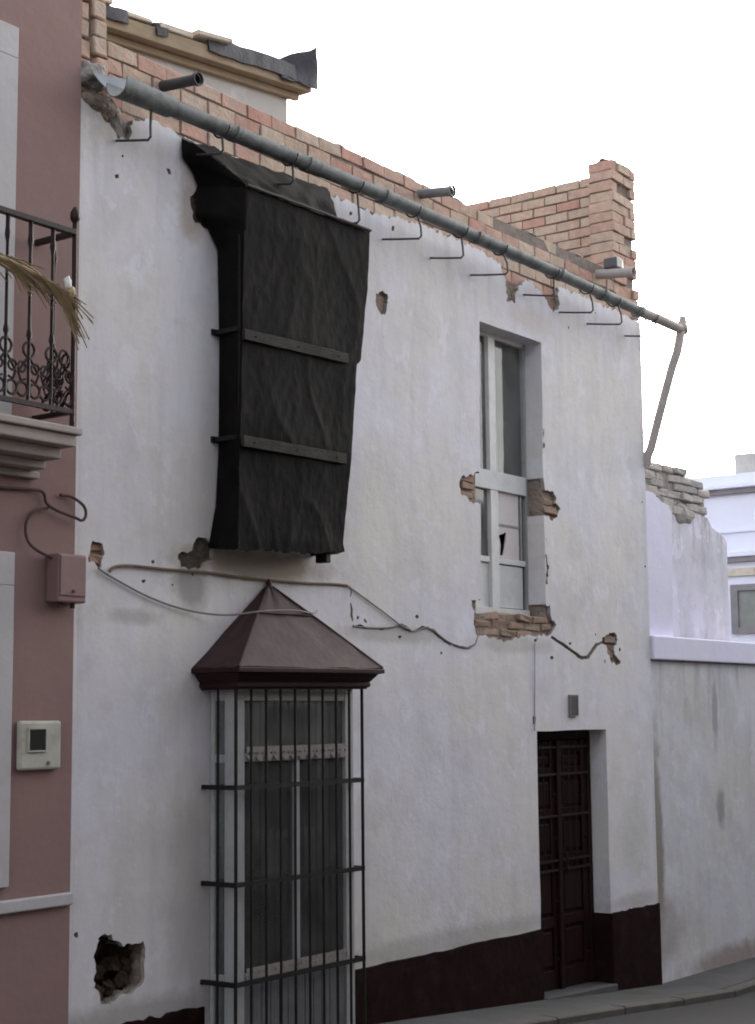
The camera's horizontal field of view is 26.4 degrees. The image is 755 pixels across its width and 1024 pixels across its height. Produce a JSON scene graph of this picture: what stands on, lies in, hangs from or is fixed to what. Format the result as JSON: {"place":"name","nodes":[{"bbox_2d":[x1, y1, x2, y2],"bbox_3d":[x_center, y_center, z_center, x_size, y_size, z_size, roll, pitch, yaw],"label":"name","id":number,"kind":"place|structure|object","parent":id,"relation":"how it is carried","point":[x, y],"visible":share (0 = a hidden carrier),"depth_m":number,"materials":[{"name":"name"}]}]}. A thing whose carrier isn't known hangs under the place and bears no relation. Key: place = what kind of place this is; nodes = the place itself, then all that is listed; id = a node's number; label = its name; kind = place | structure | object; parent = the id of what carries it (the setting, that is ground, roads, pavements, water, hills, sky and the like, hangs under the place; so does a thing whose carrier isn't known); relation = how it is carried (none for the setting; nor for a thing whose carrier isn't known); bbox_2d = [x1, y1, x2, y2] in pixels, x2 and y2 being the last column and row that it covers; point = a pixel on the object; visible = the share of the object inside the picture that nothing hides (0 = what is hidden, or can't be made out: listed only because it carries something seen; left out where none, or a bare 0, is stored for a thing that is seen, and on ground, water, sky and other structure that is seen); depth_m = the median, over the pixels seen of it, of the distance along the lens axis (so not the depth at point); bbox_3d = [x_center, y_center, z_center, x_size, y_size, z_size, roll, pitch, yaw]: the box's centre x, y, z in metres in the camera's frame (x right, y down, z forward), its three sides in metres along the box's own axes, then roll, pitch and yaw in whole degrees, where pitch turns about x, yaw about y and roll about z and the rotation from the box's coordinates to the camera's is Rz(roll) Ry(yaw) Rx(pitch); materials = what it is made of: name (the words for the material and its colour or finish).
{"place":"outdoors","nodes":[
{"label":"outdoors","id":0,"kind":"place"},
{"bbox_2d":[110,0,754,477],"label":"sky","id":1,"kind":"structure","parent":0,"point":[488,100],"materials":[{"name":"white"}]},
{"bbox_2d":[380,957,754,1023],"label":"pavement","id":2,"kind":"structure","parent":0,"point":[735,979],"depth_m":12.41,"materials":[{"name":"concrete"}]},
{"bbox_2d":[571,991,754,1023],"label":"road","id":3,"kind":"structure","parent":0,"point":[738,1010],"depth_m":12.18,"materials":[{"name":"grey asphalt"}]},
{"bbox_2d":[690,452,754,642],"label":"building","id":4,"kind":"structure","parent":0,"point":[729,504],"depth_m":25.73,"materials":[{"name":"paint"}]},
{"bbox_2d":[730,584,754,633],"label":"window","id":5,"kind":"structure","parent":4,"relation":"in","point":[742,596],"depth_m":25.56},
{"bbox_3d":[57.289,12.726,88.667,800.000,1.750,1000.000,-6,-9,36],"label":"ground","id":6,"kind":"structure","parent":0,"visible":0},
{"bbox_2d":[0,0,81,1023],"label":"neighbour house","id":7,"kind":"structure","parent":6,"relation":"on","point":[40,80],"depth_m":8.59,"materials":[{"name":"paint"}]},
{"bbox_2d":[0,551,14,887],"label":"window","id":8,"kind":"structure","parent":7,"relation":"in","point":[7,559],"depth_m":8.30,"materials":[{"name":"paint"}]},
{"bbox_2d":[0,20,18,414],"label":"window","id":9,"kind":"structure","parent":7,"relation":"in","point":[9,34],"depth_m":8.61,"materials":[{"name":"paint"}]},
{"bbox_2d":[16,721,60,770],"bbox_3d":[-1.774,1.223,8.447,0.045,0.255,0.290,-6,-9,36],"label":"meter cover","id":10,"kind":"object","parent":7,"relation":"attached to","point":[37,745],"visible":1,"depth_m":8.42,"materials":[{"name":"white plastic"}]},
{"bbox_2d":[30,729,45,749],"bbox_3d":[-1.778,1.190,8.419,0.005,0.107,0.113,-6,-9,36],"label":"window","id":11,"kind":"structure","parent":10,"relation":"in","point":[37,737],"depth_m":8.42,"materials":[{"name":"black glass"}]},
{"bbox_2d":[0,205,82,479],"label":"balcony","id":12,"kind":"structure","parent":7,"relation":"attached to","point":[28,447],"depth_m":8.33,"materials":[{"name":"metal"}]},
{"bbox_2d":[0,252,93,349],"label":"palm branch","id":13,"kind":"object","parent":12,"relation":"attached to","point":[24,274],"visible":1,"depth_m":8.27,"materials":[{"name":"beige plant"}]},
{"bbox_2d":[0,486,86,521],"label":"wall cable","id":14,"kind":"object","parent":7,"relation":"attached to","point":[52,507],"depth_m":8.66,"materials":[{"name":"black rubber"}]},
{"bbox_2d":[46,553,85,608],"bbox_3d":[-1.669,0.372,8.654,0.112,0.287,0.203,-6,-9,36],"label":"junction box","id":15,"kind":"object","parent":7,"relation":"attached to","point":[65,578],"visible":1,"depth_m":8.60,"materials":[{"name":"pink plastic"}]},
{"bbox_2d":[24,506,52,558],"bbox_3d":[-1.800,0.104,8.554,0.046,0.288,0.180,-6,-9,36],"label":"wall cable","id":16,"kind":"object","parent":15,"relation":"attached to","point":[30,544],"depth_m":8.52,"materials":[{"name":"black rubber"}]},
{"bbox_2d":[68,0,661,1023],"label":"house","id":17,"kind":"structure","parent":6,"relation":"on","point":[496,498],"depth_m":11.17,"materials":[{"name":"paint"}]},
{"bbox_2d":[159,72,203,91],"bbox_3d":[-1.208,-2.571,9.680,0.370,0.106,0.084,-6,-9,36],"label":"drain spout","id":18,"kind":"object","parent":17,"relation":"attached to","point":[194,79],"visible":0.94,"depth_m":9.62,"materials":[{"name":"plastic"}]},
{"bbox_2d":[97,567,317,615],"bbox_3d":[-0.911,0.507,9.650,0.165,0.233,1.957,-6,-9,36],"label":"wall cable","id":19,"kind":"object","parent":17,"relation":"attached to","point":[130,587],"depth_m":9.53,"materials":[{"name":"grey plastic"}]},
{"bbox_2d":[103,0,317,122],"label":"roof hut","id":20,"kind":"object","parent":17,"relation":"on","point":[270,85],"visible":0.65,"depth_m":11.03,"materials":[{"name":"beige paint"}]},
{"bbox_2d":[108,564,347,586],"bbox_3d":[-0.852,0.410,9.883,0.018,0.067,2.204,-6,-9,36],"label":"wall cable","id":21,"kind":"object","parent":17,"relation":"attached to","point":[212,573],"depth_m":9.74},
{"bbox_2d":[181,137,371,563],"bbox_3d":[-0.612,-0.990,10.211,0.294,2.585,1.615,-6,-9,36],"label":"tarp wrapped cage","id":22,"kind":"object","parent":17,"relation":"attached to","point":[292,289],"visible":1,"depth_m":10.04,"materials":[{"name":"black fabric"}]},
{"bbox_2d":[210,689,354,1023],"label":"window","id":23,"kind":"structure","parent":17,"relation":"in","point":[226,703],"depth_m":9.74,"materials":[{"name":"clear glass"}]},
{"bbox_2d":[191,579,384,1023],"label":"window grille","id":24,"kind":"object","parent":17,"relation":"attached to","point":[251,652],"depth_m":9.74,"materials":[{"name":"metal"}]},
{"bbox_2d":[348,585,410,629],"bbox_3d":[0.013,0.657,11.044,0.011,0.275,0.730,-6,-9,36],"label":"wall cable","id":25,"kind":"object","parent":17,"relation":"attached to","point":[378,608],"depth_m":11.03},
{"bbox_2d":[93,72,687,466],"bbox_3d":[0.605,-1.475,11.903,0.380,1.485,7.274,-6,-9,36],"label":"gutter","id":26,"kind":"object","parent":17,"relation":"attached to","point":[130,90],"visible":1,"depth_m":11.08,"materials":[{"name":"metal"}]},
{"bbox_2d":[353,625,477,647],"bbox_3d":[0.298,0.878,11.419,0.025,0.142,1.565,-6,-9,35],"label":"wall cable","id":27,"kind":"object","parent":17,"relation":"attached to","point":[416,630],"depth_m":11.42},
{"bbox_2d":[417,185,455,198],"bbox_3d":[0.408,-2.352,11.895,0.360,0.120,0.089,-6,-9,36],"label":"drain spout","id":28,"kind":"object","parent":17,"relation":"attached to","point":[450,190],"visible":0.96,"depth_m":11.84,"materials":[{"name":"metal"}]},
{"bbox_2d":[475,330,529,615],"bbox_3d":[0.911,-0.313,12.760,0.090,2.300,1.070,-6,-9,36],"label":"window","id":29,"kind":"structure","parent":17,"relation":"in","point":[501,484],"depth_m":12.87,"materials":[{"name":"wood"}]},
{"bbox_2d":[534,644,534,730],"bbox_3d":[1.232,1.372,12.636,0.010,0.680,0.037,-6,-9,36],"label":"wall cable","id":30,"kind":"object","parent":17,"relation":"attached to","point":[534,687],"depth_m":12.63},
{"bbox_2d":[537,730,595,991],"bbox_3d":[1.457,2.813,13.049,0.124,2.061,1.119,-6,-9,36],"label":"door","id":31,"kind":"structure","parent":17,"relation":"in","point":[563,766],"depth_m":13.13,"materials":[{"name":"brown wood"}]},
{"bbox_2d":[568,695,578,715],"bbox_3d":[1.593,1.573,13.098,0.022,0.172,0.129,-6,-9,36],"label":"number plate","id":32,"kind":"object","parent":17,"relation":"attached to","point":[573,706],"visible":1,"depth_m":13.08,"materials":[{"name":"grey metal"}]},
{"bbox_2d":[595,257,636,278],"bbox_3d":[2.073,-2.116,14.115,0.421,0.220,0.151,-6,-9,36],"label":"drain spout","id":33,"kind":"object","parent":17,"relation":"attached to","point":[613,267],"visible":1,"depth_m":14.07,"materials":[{"name":"grey plastic"}]},
{"bbox_2d":[650,635,754,983],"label":"wall","id":34,"kind":"structure","parent":6,"relation":"on","point":[703,705],"depth_m":15.00,"materials":[{"name":"white paint"}]},
{"bbox_2d":[645,462,729,640],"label":"broken wall","id":35,"kind":"structure","parent":34,"relation":"on","point":[687,570],"depth_m":15.92,"materials":[{"name":"white paint"}]}
]}

